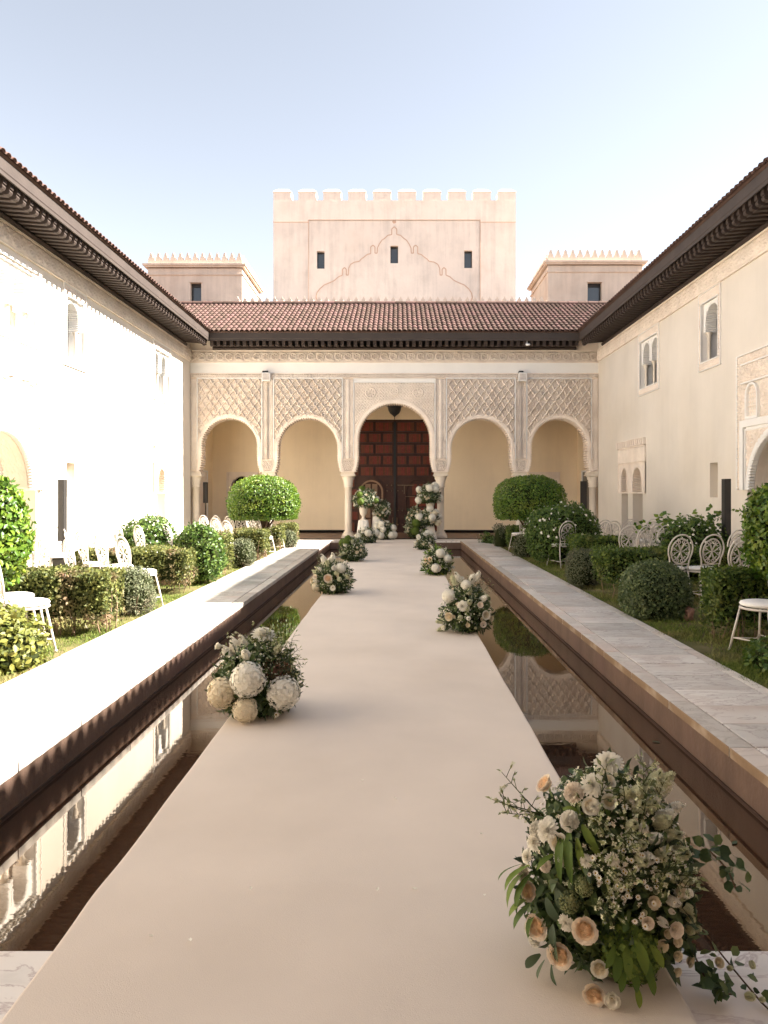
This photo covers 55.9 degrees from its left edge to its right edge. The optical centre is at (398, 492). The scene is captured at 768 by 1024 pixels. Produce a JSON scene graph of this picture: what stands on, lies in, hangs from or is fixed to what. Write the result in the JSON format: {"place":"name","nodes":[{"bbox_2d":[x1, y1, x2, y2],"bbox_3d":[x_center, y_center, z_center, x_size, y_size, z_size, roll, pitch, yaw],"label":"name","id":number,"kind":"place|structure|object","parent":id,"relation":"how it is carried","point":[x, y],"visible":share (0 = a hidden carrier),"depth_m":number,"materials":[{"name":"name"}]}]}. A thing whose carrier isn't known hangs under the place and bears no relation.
{"place":"outdoors","nodes":[
{"label":"outdoors","id":0,"kind":"place"},
{"bbox_2d":[0,543,281,684],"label":"lawn","id":1,"kind":"structure","parent":0,"point":[192,589],"depth_m":9.11,"materials":[{"name":"plant"}]},
{"bbox_2d":[0,475,36,590],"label":"topiary tree","id":2,"kind":"object","parent":1,"relation":"on","point":[17,538],"visible":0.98,"depth_m":7.73,"materials":[{"name":"green plant"}]},
{"bbox_2d":[5,592,38,631],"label":"garden chair","id":3,"kind":"object","parent":1,"relation":"on","point":[12,595],"visible":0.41,"depth_m":7.92,"materials":[{"name":"white paint"}]},
{"bbox_2d":[0,600,52,675],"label":"shrub","id":4,"kind":"object","parent":1,"relation":"on","point":[22,641],"visible":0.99,"depth_m":6.62,"materials":[{"name":"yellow plant"}]},
{"bbox_2d":[0,567,57,651],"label":"garden chair","id":5,"kind":"object","parent":1,"relation":"on","point":[28,604],"visible":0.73,"depth_m":7.40,"materials":[{"name":"white paint"}]},
{"bbox_2d":[38,538,51,566],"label":"garden chair","id":6,"kind":"object","parent":1,"relation":"on","point":[45,550],"visible":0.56,"depth_m":9.85,"materials":[{"name":"white paint"}]},
{"bbox_2d":[35,526,67,565],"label":"garden chair","id":7,"kind":"object","parent":1,"relation":"on","point":[56,554],"visible":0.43,"depth_m":13.22,"materials":[{"name":"white paint"}]},
{"bbox_2d":[47,479,77,566],"bbox_3d":[-6.270,0.700,13.506,0.400,1.900,0.468,0,0,0],"label":"column speaker","id":8,"kind":"object","parent":1,"relation":"on","point":[62,504],"depth_m":13.43},
{"bbox_2d":[55,526,70,555],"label":"garden chair","id":9,"kind":"object","parent":1,"relation":"on","point":[58,542],"visible":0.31,"depth_m":13.64,"materials":[{"name":"white paint"}]},
{"bbox_2d":[0,562,128,636],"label":"hedge","id":10,"kind":"object","parent":1,"relation":"on","point":[75,591],"visible":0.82,"depth_m":8.27,"materials":[{"name":"green plant"}]},
{"bbox_2d":[62,539,75,617],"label":"garden chair","id":11,"kind":"object","parent":1,"relation":"on","point":[65,548],"visible":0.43,"depth_m":9.56,"materials":[{"name":"white paint"}]},
{"bbox_2d":[75,531,109,566],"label":"garden chair","id":12,"kind":"object","parent":1,"relation":"on","point":[88,562],"visible":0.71,"depth_m":11.62,"materials":[{"name":"white paint"}]},
{"bbox_2d":[85,522,113,548],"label":"garden chair","id":13,"kind":"object","parent":1,"relation":"on","point":[94,533],"visible":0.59,"depth_m":15.04,"materials":[{"name":"white paint"}]},
{"bbox_2d":[94,533,132,568],"bbox_3d":[-4.338,1.130,11.142,0.566,1.042,0.469,0,0,-45],"label":"garden chair","id":14,"kind":"object","parent":1,"relation":"on","point":[105,548],"visible":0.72,"depth_m":10.98,"materials":[{"name":"white paint"}]},
{"bbox_2d":[113,524,123,540],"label":"garden chair","id":15,"kind":"object","parent":1,"relation":"on","point":[115,530],"visible":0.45,"depth_m":14.17,"materials":[{"name":"white paint"}]},
{"bbox_2d":[114,564,158,616],"bbox_3d":[-3.581,1.305,9.756,0.722,0.728,0.757,0,0,0],"label":"bush","id":16,"kind":"object","parent":1,"relation":"on","point":[139,594],"visible":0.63,"depth_m":9.56,"materials":[{"name":"green plant"}]},
{"bbox_2d":[74,543,199,592],"bbox_3d":[-4.355,1.249,12.018,2.045,0.828,0.823,0,0,0],"label":"hedge","id":17,"kind":"object","parent":1,"relation":"on","point":[174,563],"visible":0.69,"depth_m":11.81,"materials":[{"name":"green plant"}]},
{"bbox_2d":[133,525,144,551],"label":"garden chair","id":18,"kind":"object","parent":1,"relation":"on","point":[139,534],"visible":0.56,"depth_m":13.75,"materials":[{"name":"white paint"}]},
{"bbox_2d":[115,536,163,605],"bbox_3d":[-3.749,1.130,10.453,0.469,1.042,0.566,0,0,44],"label":"garden chair","id":19,"kind":"object","parent":1,"relation":"on","point":[128,552],"visible":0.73,"depth_m":10.34,"materials":[{"name":"white paint"}]},
{"bbox_2d":[114,512,177,547],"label":"bush","id":20,"kind":"object","parent":1,"relation":"on","point":[153,526],"visible":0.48,"depth_m":14.09,"materials":[{"name":"green plant"}]},
{"bbox_2d":[162,524,172,545],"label":"garden chair","id":21,"kind":"object","parent":1,"relation":"on","point":[170,534],"visible":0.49,"depth_m":14.07,"materials":[{"name":"white paint"}]},
{"bbox_2d":[175,520,227,584],"bbox_3d":[-3.566,1.083,13.212,0.983,1.182,1.019,0,0,0],"label":"bush","id":22,"kind":"object","parent":1,"relation":"on","point":[206,542],"visible":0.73,"depth_m":12.93,"materials":[{"name":"green plant"}]},
{"bbox_2d":[174,530,234,575],"bbox_3d":[-3.809,1.197,14.281,1.120,0.932,0.792,0,0,0],"label":"hedge","id":23,"kind":"object","parent":1,"relation":"on","point":[228,535],"visible":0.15,"depth_m":14.34,"materials":[{"name":"green plant"}]},
{"bbox_2d":[229,536,259,567],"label":"bush","id":24,"kind":"object","parent":1,"relation":"on","point":[244,552],"visible":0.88,"depth_m":15.73,"materials":[{"name":"green plant"}]},
{"bbox_2d":[220,526,271,560],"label":"hedge","id":25,"kind":"object","parent":1,"relation":"on","point":[259,538],"visible":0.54,"depth_m":17.10,"materials":[{"name":"green plant"}]},
{"bbox_2d":[250,517,275,556],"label":"garden chair","id":26,"kind":"object","parent":1,"relation":"on","point":[251,525],"visible":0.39,"depth_m":18.51,"materials":[{"name":"white paint"}]},
{"bbox_2d":[225,473,300,555],"bbox_3d":[-3.503,0.580,19.005,1.937,2.186,1.966,0,0,0],"label":"topiary tree","id":27,"kind":"object","parent":1,"relation":"on","point":[263,499],"visible":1,"depth_m":18.38,"materials":[{"name":"green plant"}]},
{"bbox_2d":[256,524,286,550],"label":"hedge","id":28,"kind":"object","parent":1,"relation":"on","point":[278,533],"visible":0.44,"depth_m":20.27,"materials":[{"name":"green plant"}]},
{"bbox_2d":[276,521,299,540],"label":"hedge","id":29,"kind":"object","parent":1,"relation":"on","point":[293,526],"visible":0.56,"depth_m":23.01,"materials":[{"name":"green plant"}]},
{"bbox_2d":[281,528,297,547],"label":"bush","id":30,"kind":"object","parent":1,"relation":"on","point":[291,539],"visible":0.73,"depth_m":21.11,"materials":[{"name":"green plant"}]},
{"bbox_2d":[0,541,329,784],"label":"marble walk","id":31,"kind":"structure","parent":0,"point":[45,707],"depth_m":6.79,"materials":[{"name":"white stone"}]},
{"bbox_2d":[203,482,207,525],"bbox_3d":[-6.950,0.600,26.106,0.400,1.960,0.468,0,0,0],"label":"column speaker","id":32,"kind":"object","parent":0,"point":[205,492],"depth_m":26.03},
{"bbox_2d":[0,951,767,1023],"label":"marble apron","id":33,"kind":"object","parent":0,"point":[19,970],"visible":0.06,"depth_m":2.36,"materials":[{"name":"beige stone"}]},
{"bbox_2d":[0,0,767,300],"label":"sky","id":34,"kind":"structure","parent":0,"point":[169,127],"materials":[{"name":"blue"}]},
{"bbox_2d":[298,539,481,542],"bbox_3d":[-0.125,1.654,24.612,14.150,0.112,0.976,0,0,0],"label":"marble apron","id":35,"kind":"object","parent":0,"point":[437,540],"visible":0.17,"depth_m":24.28,"materials":[{"name":"white stone"}]},
{"bbox_2d":[357,520,368,532],"bbox_3d":[-1.189,1.268,24.750,0.526,0.665,0.521,0,0,0],"label":"draped stand","id":36,"kind":"object","parent":35,"relation":"on","point":[361,523],"visible":0.38,"depth_m":24.59,"materials":[{"name":"white fabric"}]},
{"bbox_2d":[359,506,367,519],"bbox_3d":[-1.190,0.690,24.750,0.340,0.500,0.340,0,0,0],"label":"urn","id":37,"kind":"object","parent":36,"relation":"on","point":[363,511],"visible":0.87,"depth_m":24.65,"materials":[{"name":"stone"}]},
{"bbox_2d":[351,486,378,509],"bbox_3d":[-1.120,0.181,24.714,0.989,0.868,0.903,0,0,0],"label":"flower arrangement","id":38,"kind":"object","parent":37,"relation":"in","point":[363,497],"visible":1,"depth_m":24.54,"materials":[{"name":"green plant"}]},
{"bbox_2d":[372,516,381,528],"bbox_3d":[-0.719,1.198,24.950,0.482,0.805,0.478,0,0,0],"label":"draped stand","id":39,"kind":"object","parent":35,"relation":"on","point":[375,519],"visible":0.3,"depth_m":24.80,"materials":[{"name":"white fabric"}]},
{"bbox_2d":[372,498,391,520],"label":"flower arrangement","id":40,"kind":"object","parent":39,"relation":"on","point":[381,509],"visible":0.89,"depth_m":24.74,"materials":[{"name":"green plant"}]},
{"bbox_2d":[374,519,397,539],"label":"flower arrangement","id":41,"kind":"object","parent":35,"relation":"on","point":[387,531],"visible":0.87,"depth_m":24.34,"materials":[{"name":"white plant"}]},
{"bbox_2d":[425,524,436,538],"bbox_3d":[1.051,1.323,24.850,0.592,0.555,0.586,0,0,0],"label":"draped stand","id":42,"kind":"object","parent":35,"relation":"on","point":[431,528],"visible":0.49,"depth_m":24.66,"materials":[{"name":"white fabric"}]},
{"bbox_2d":[416,506,442,526],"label":"flower arrangement","id":43,"kind":"object","parent":42,"relation":"on","point":[430,515],"visible":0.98,"depth_m":24.41,"materials":[{"name":"white plant"}]},
{"bbox_2d":[580,481,586,514],"bbox_3d":[6.720,0.580,26.206,0.400,2.000,0.468,0,0,0],"label":"column speaker","id":44,"kind":"object","parent":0,"point":[583,492],"depth_m":26.13},
{"bbox_2d":[460,541,767,786],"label":"marble walk","id":45,"kind":"structure","parent":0,"point":[718,706],"depth_m":6.67,"materials":[{"name":"white stone"}]},
{"bbox_2d":[499,545,767,688],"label":"lawn","id":46,"kind":"structure","parent":0,"point":[700,648],"depth_m":8.67,"materials":[{"name":"plant"}]},
{"bbox_2d":[477,531,493,543],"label":"shrub","id":47,"kind":"object","parent":46,"relation":"on","point":[488,538],"visible":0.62,"depth_m":23.02,"materials":[{"name":"green plant"}]},
{"bbox_2d":[492,523,506,547],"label":"bush","id":48,"kind":"object","parent":46,"relation":"on","point":[500,540],"visible":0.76,"depth_m":21.45,"materials":[{"name":"green plant"}]},
{"bbox_2d":[504,524,523,548],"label":"hedge","id":49,"kind":"object","parent":46,"relation":"on","point":[511,529],"visible":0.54,"depth_m":20.36,"materials":[{"name":"green plant"}]},
{"bbox_2d":[510,532,531,557],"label":"bush","id":50,"kind":"object","parent":46,"relation":"on","point":[519,543],"visible":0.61,"depth_m":18.22,"materials":[{"name":"green plant"}]},
{"bbox_2d":[492,474,567,532],"bbox_3d":[3.452,0.584,18.995,1.964,2.179,1.991,0,0,0],"label":"topiary tree","id":51,"kind":"object","parent":46,"relation":"on","point":[520,498],"visible":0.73,"depth_m":18.38,"materials":[{"name":"green plant"}]},
{"bbox_2d":[546,521,575,567],"bbox_3d":[3.628,1.130,16.079,0.469,1.042,0.566,0,0,-22],"label":"garden chair","id":52,"kind":"object","parent":46,"relation":"on","point":[564,543],"visible":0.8,"depth_m":15.84,"materials":[{"name":"white paint"}]},
{"bbox_2d":[520,500,602,565],"bbox_3d":[3.732,0.911,16.614,1.896,1.508,1.726,0,0,0],"label":"bush","id":53,"kind":"object","parent":46,"relation":"on","point":[543,527],"visible":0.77,"depth_m":16.13,"materials":[{"name":"green plant"}]},
{"bbox_2d":[564,546,600,587],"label":"bush","id":54,"kind":"object","parent":46,"relation":"on","point":[579,567],"visible":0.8,"depth_m":12.55,"materials":[{"name":"green plant"}]},
{"bbox_2d":[567,533,631,553],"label":"hedge","id":55,"kind":"object","parent":46,"relation":"on","point":[585,541],"visible":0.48,"depth_m":14.49,"materials":[{"name":"green plant"}]},
{"bbox_2d":[604,520,621,535],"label":"garden chair","id":56,"kind":"object","parent":46,"relation":"on","point":[616,525],"visible":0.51,"depth_m":16.00,"materials":[{"name":"white paint"}]},
{"bbox_2d":[604,525,638,579],"bbox_3d":[4.255,1.130,13.792,0.469,1.042,0.566,0,0,-18],"label":"garden chair","id":57,"kind":"object","parent":46,"relation":"on","point":[628,539],"visible":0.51,"depth_m":13.55,"materials":[{"name":"white paint"}]},
{"bbox_2d":[616,526,652,578],"bbox_3d":[4.440,1.130,13.582,0.469,1.042,0.566,0,0,-32],"label":"garden chair","id":58,"kind":"object","parent":46,"relation":"on","point":[638,542],"visible":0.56,"depth_m":13.37,"materials":[{"name":"white paint"}]},
{"bbox_2d":[616,556,695,620],"bbox_3d":[3.431,1.263,9.603,0.994,0.816,0.989,0,0,0],"label":"bush","id":59,"kind":"object","parent":46,"relation":"on","point":[655,589],"visible":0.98,"depth_m":9.29,"materials":[{"name":"green plant"}]},
{"bbox_2d":[633,511,680,543],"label":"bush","id":60,"kind":"object","parent":46,"relation":"on","point":[661,514],"visible":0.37,"depth_m":15.80,"materials":[{"name":"green plant"}]},
{"bbox_2d":[589,542,745,597],"bbox_3d":[4.234,1.223,11.379,2.285,0.881,0.960,0,0,0],"label":"hedge","id":61,"kind":"object","parent":46,"relation":"on","point":[614,560],"visible":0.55,"depth_m":11.10,"materials":[{"name":"green plant"}]},
{"bbox_2d":[665,534,693,586],"bbox_3d":[4.125,1.130,10.959,0.469,1.042,0.566,0,0,-17],"label":"garden chair","id":62,"kind":"object","parent":46,"relation":"on","point":[680,554],"visible":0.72,"depth_m":10.74,"materials":[{"name":"white paint"}]},
{"bbox_2d":[684,606,694,620],"bbox_3d":[3.721,1.576,9.257,0.149,0.264,0.148,0,0,0],"label":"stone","id":63,"kind":"object","parent":46,"relation":"on","point":[689,612],"visible":0.72,"depth_m":9.20,"materials":[{"name":"brown stone"}]},
{"bbox_2d":[654,514,733,578],"bbox_3d":[5.536,1.038,13.553,1.295,1.289,1.247,0,0,-40],"label":"bush","id":64,"kind":"object","parent":46,"relation":"on","point":[695,532],"visible":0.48,"depth_m":13.35,"materials":[{"name":"green plant"}]},
{"bbox_2d":[662,503,739,532],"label":"climbing vine","id":65,"kind":"object","parent":64,"relation":"attached to","point":[709,516],"visible":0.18,"depth_m":13.97,"materials":[{"name":"green plant"}]},
{"bbox_2d":[684,534,724,597],"bbox_3d":[4.586,1.130,10.957,0.469,1.042,0.566,0,0,-18],"label":"garden chair","id":66,"kind":"object","parent":46,"relation":"on","point":[695,569],"visible":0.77,"depth_m":10.74,"materials":[{"name":"white paint"}]},
{"bbox_2d":[700,537,747,607],"bbox_3d":[4.610,1.130,10.181,0.469,1.042,0.566,0,0,-25],"label":"garden chair","id":67,"kind":"object","parent":46,"relation":"on","point":[732,552],"visible":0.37,"depth_m":9.92,"materials":[{"name":"white paint"}]},
{"bbox_2d":[721,479,730,545],"bbox_3d":[6.130,0.695,13.506,0.400,1.910,0.468,0,0,0],"label":"column speaker","id":68,"kind":"object","parent":46,"relation":"on","point":[726,503],"depth_m":13.43},
{"bbox_2d":[697,563,767,641],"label":"hedge","id":69,"kind":"object","parent":46,"relation":"on","point":[727,588],"visible":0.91,"depth_m":8.02,"materials":[{"name":"green plant"}]},
{"bbox_2d":[727,529,743,560],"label":"garden chair","id":70,"kind":"object","parent":46,"relation":"on","point":[731,541],"visible":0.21,"depth_m":12.01,"materials":[{"name":"white paint"}]},
{"bbox_2d":[729,599,767,649],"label":"garden chair","id":71,"kind":"object","parent":46,"relation":"on","point":[757,605],"visible":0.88,"depth_m":7.45,"materials":[{"name":"white paint"}]},
{"bbox_2d":[738,482,767,586],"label":"topiary tree","id":72,"kind":"object","parent":46,"relation":"on","point":[754,548],"visible":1,"depth_m":7.80,"materials":[{"name":"green plant"}]},
{"bbox_2d":[741,635,767,672],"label":"shrub","id":73,"kind":"object","parent":46,"relation":"on","point":[756,653],"visible":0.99,"depth_m":6.79,"materials":[{"name":"green plant"}]},
{"label":"ground","id":74,"kind":"structure","parent":0,"visible":0},
{"bbox_2d":[0,146,211,566],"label":"palace wing","id":75,"kind":"structure","parent":74,"relation":"on","point":[99,332],"depth_m":16.62,"materials":[{"name":"beige paint"}]},
{"bbox_2d":[63,282,86,372],"bbox_3d":[-7.482,-3.695,16.295,0.456,1.790,1.130,0,0,0],"label":"window","id":76,"kind":"structure","parent":75,"relation":"in","point":[74,301],"depth_m":16.64,"materials":[{"name":"white paint"}]},
{"bbox_2d":[153,338,170,404],"bbox_3d":[-7.482,-3.695,22.310,0.456,1.790,1.620,0,0,0],"label":"window","id":77,"kind":"structure","parent":75,"relation":"in","point":[161,353],"depth_m":22.77,"materials":[{"name":"white paint"}]},
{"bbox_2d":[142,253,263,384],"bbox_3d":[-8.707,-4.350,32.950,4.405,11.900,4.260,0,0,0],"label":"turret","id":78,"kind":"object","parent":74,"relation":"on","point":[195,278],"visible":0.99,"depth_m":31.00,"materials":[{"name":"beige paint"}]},
{"bbox_2d":[189,281,201,300],"bbox_3d":[-8.669,-8.591,31.135,0.566,0.942,0.330,0,0,0],"label":"window","id":79,"kind":"structure","parent":78,"relation":"in","point":[195,286],"depth_m":31.22,"materials":[{"name":"blue glass"}]},
{"bbox_2d":[0,543,767,827],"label":"pool basin","id":80,"kind":"object","parent":74,"relation":"in","point":[733,778],"visible":0.19,"depth_m":5.77,"materials":[{"name":"stone"}]},
{"bbox_2d":[0,539,696,1023],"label":"carpet","id":81,"kind":"object","parent":80,"relation":"on","point":[306,825],"visible":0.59,"depth_m":3.07,"materials":[{"name":"beige carpet"}]},
{"bbox_2d":[205,621,307,723],"bbox_3d":[-1.011,1.282,5.196,0.761,0.674,0.688,0,0,0],"label":"flower arrangement","id":82,"kind":"object","parent":81,"relation":"on","point":[247,687],"visible":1,"depth_m":5.02,"materials":[{"name":"white plant"}]},
{"bbox_2d":[310,552,356,594],"bbox_3d":[-1.022,1.300,11.441,0.754,0.736,0.664,0,0,0],"label":"flower arrangement","id":83,"kind":"object","parent":81,"relation":"on","point":[333,576],"visible":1,"depth_m":11.29,"materials":[{"name":"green plant"}]},
{"bbox_2d":[337,535,367,561],"bbox_3d":[-1.050,1.305,16.799,0.744,0.691,0.682,0,0,0],"label":"flower arrangement","id":84,"kind":"object","parent":81,"relation":"on","point":[351,550],"visible":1,"depth_m":16.65,"materials":[{"name":"green plant"}]},
{"bbox_2d":[354,526,379,542],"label":"flower arrangement","id":85,"kind":"object","parent":81,"relation":"on","point":[367,534],"visible":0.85,"depth_m":22.72,"materials":[{"name":"white plant"}]},
{"bbox_2d":[403,504,426,538],"bbox_3d":[0.600,0.983,24.690,0.782,1.224,0.777,0,0,-31],"label":"flower arrangement","id":86,"kind":"object","parent":81,"relation":"on","point":[415,528],"visible":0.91,"depth_m":24.55,"materials":[{"name":"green plant"}]},
{"bbox_2d":[412,530,435,549],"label":"flower arrangement","id":87,"kind":"object","parent":81,"relation":"on","point":[425,540],"visible":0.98,"depth_m":20.05,"materials":[{"name":"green plant"}]},
{"bbox_2d":[419,543,454,575],"bbox_3d":[0.753,1.312,14.010,0.687,0.701,0.689,0,0,0],"label":"flower arrangement","id":88,"kind":"object","parent":81,"relation":"on","point":[437,560],"visible":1,"depth_m":13.84,"materials":[{"name":"white plant"}]},
{"bbox_2d":[435,571,496,633],"bbox_3d":[0.782,1.260,8.264,0.724,0.750,0.640,0,0,0],"label":"flower arrangement","id":89,"kind":"object","parent":81,"relation":"on","point":[468,609],"visible":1,"depth_m":8.14,"materials":[{"name":"white plant"}]},
{"bbox_2d":[485,747,767,1009],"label":"flower arrangement","id":90,"kind":"object","parent":81,"relation":"on","point":[607,892],"visible":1,"depth_m":2.30,"materials":[{"name":"green plant"}]},
{"bbox_2d":[0,550,767,950],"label":"water","id":91,"kind":"structure","parent":80,"relation":"in","point":[70,836],"depth_m":4.83,"materials":[{"name":"brown liquid"}]},
{"bbox_2d":[180,296,607,538],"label":"arcade wing","id":92,"kind":"structure","parent":74,"relation":"on","point":[472,426],"depth_m":25.39,"materials":[{"name":"beige paint"}]},
{"bbox_2d":[226,472,257,527],"bbox_3d":[-6.150,0.375,29.265,1.240,2.450,1.470,0,0,0],"label":"side doorway","id":93,"kind":"structure","parent":92,"relation":"in","point":[231,477],"depth_m":28.57,"materials":[{"name":"paint"}]},
{"bbox_2d":[352,420,436,532],"bbox_3d":[-0.130,-0.656,28.635,3.700,4.472,0.170,0,0,0],"label":"door","id":94,"kind":"structure","parent":92,"relation":"in","point":[394,456],"depth_m":28.63,"materials":[{"name":"brown wood"}]},
{"bbox_2d":[387,405,402,419],"bbox_3d":[-0.130,-3.245,27.000,0.600,1.030,0.600,0,0,0],"label":"lantern","id":95,"kind":"object","parent":92,"relation":"hanging from","point":[394,411],"visible":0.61,"depth_m":26.83,"materials":[{"name":"metal"}]},
{"bbox_2d":[518,371,526,380],"bbox_3d":[4.340,-4.085,25.250,0.280,0.370,0.260,0,0,0],"label":"floodlight","id":96,"kind":"object","parent":92,"relation":"attached to","point":[522,375],"visible":1,"depth_m":25.13,"materials":[{"name":"white paint"}]},
{"bbox_2d":[528,472,559,499],"bbox_3d":[5.770,0.375,29.265,1.240,2.450,1.470,0,0,0],"label":"side doorway","id":97,"kind":"structure","parent":92,"relation":"in","point":[555,475],"depth_m":28.53,"materials":[{"name":"paint"}]},
{"bbox_2d":[273,189,515,300],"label":"tower","id":98,"kind":"structure","parent":74,"relation":"on","point":[456,245],"depth_m":38.03,"materials":[{"name":"beige paint"}]},
{"bbox_2d":[317,251,324,268],"bbox_3d":[-4.069,-12.249,38.328,0.404,0.925,0.584,0,0,0],"label":"window","id":99,"kind":"structure","parent":98,"relation":"in","point":[320,254],"depth_m":38.30,"materials":[{"name":"blue glass"}]},
{"bbox_2d":[390,246,397,262],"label":"window","id":100,"kind":"structure","parent":98,"relation":"in","point":[393,249],"depth_m":38.30,"materials":[{"name":"blue glass"}]},
{"bbox_2d":[464,250,471,267],"bbox_3d":[3.691,-12.283,38.328,0.420,0.925,0.584,0,0,0],"label":"window","id":101,"kind":"structure","parent":98,"relation":"in","point":[467,253],"depth_m":38.30,"materials":[{"name":"blue glass"}]},
{"bbox_2d":[527,250,647,300],"bbox_3d":[8.447,-4.412,32.950,4.405,12.024,4.260,0,0,0],"label":"turret","id":102,"kind":"object","parent":74,"relation":"on","point":[580,277],"visible":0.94,"depth_m":31.00,"materials":[{"name":"beige paint"}]},
{"bbox_2d":[586,281,602,300],"bbox_3d":[8.429,-8.591,31.135,0.717,0.969,0.330,0,0,0],"label":"window","id":103,"kind":"structure","parent":102,"relation":"in","point":[594,287],"depth_m":31.26,"materials":[{"name":"blue glass"}]},
{"bbox_2d":[577,157,767,567],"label":"palace wing","id":104,"kind":"structure","parent":74,"relation":"on","point":[676,330],"depth_m":17.04,"materials":[{"name":"beige paint"}]},
{"bbox_2d":[638,322,659,396],"bbox_3d":[7.222,-3.695,20.270,0.456,1.790,1.660,0,0,0],"label":"window","id":105,"kind":"structure","parent":104,"relation":"in","point":[648,340],"depth_m":20.58,"materials":[{"name":"white paint"}]},
{"bbox_2d":[698,282,720,372],"bbox_3d":[7.222,-3.695,16.295,0.456,1.790,1.130,0,0,0],"label":"window","id":106,"kind":"structure","parent":104,"relation":"in","point":[709,302],"depth_m":16.64,"materials":[{"name":"white paint"}]},
{"bbox_3d":[1.100,0.690,24.850,0.300,0.720,0.300,0,0,0],"label":"urn","id":107,"kind":"object","parent":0,"visible":0},
{"bbox_2d":[415,481,443,504],"bbox_3d":[1.068,0.012,24.800,0.993,0.832,0.825,0,0,0],"label":"flower arrangement","id":108,"kind":"object","parent":107,"relation":"in","point":[430,492],"visible":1,"depth_m":24.61,"materials":[{"name":"white plant"}]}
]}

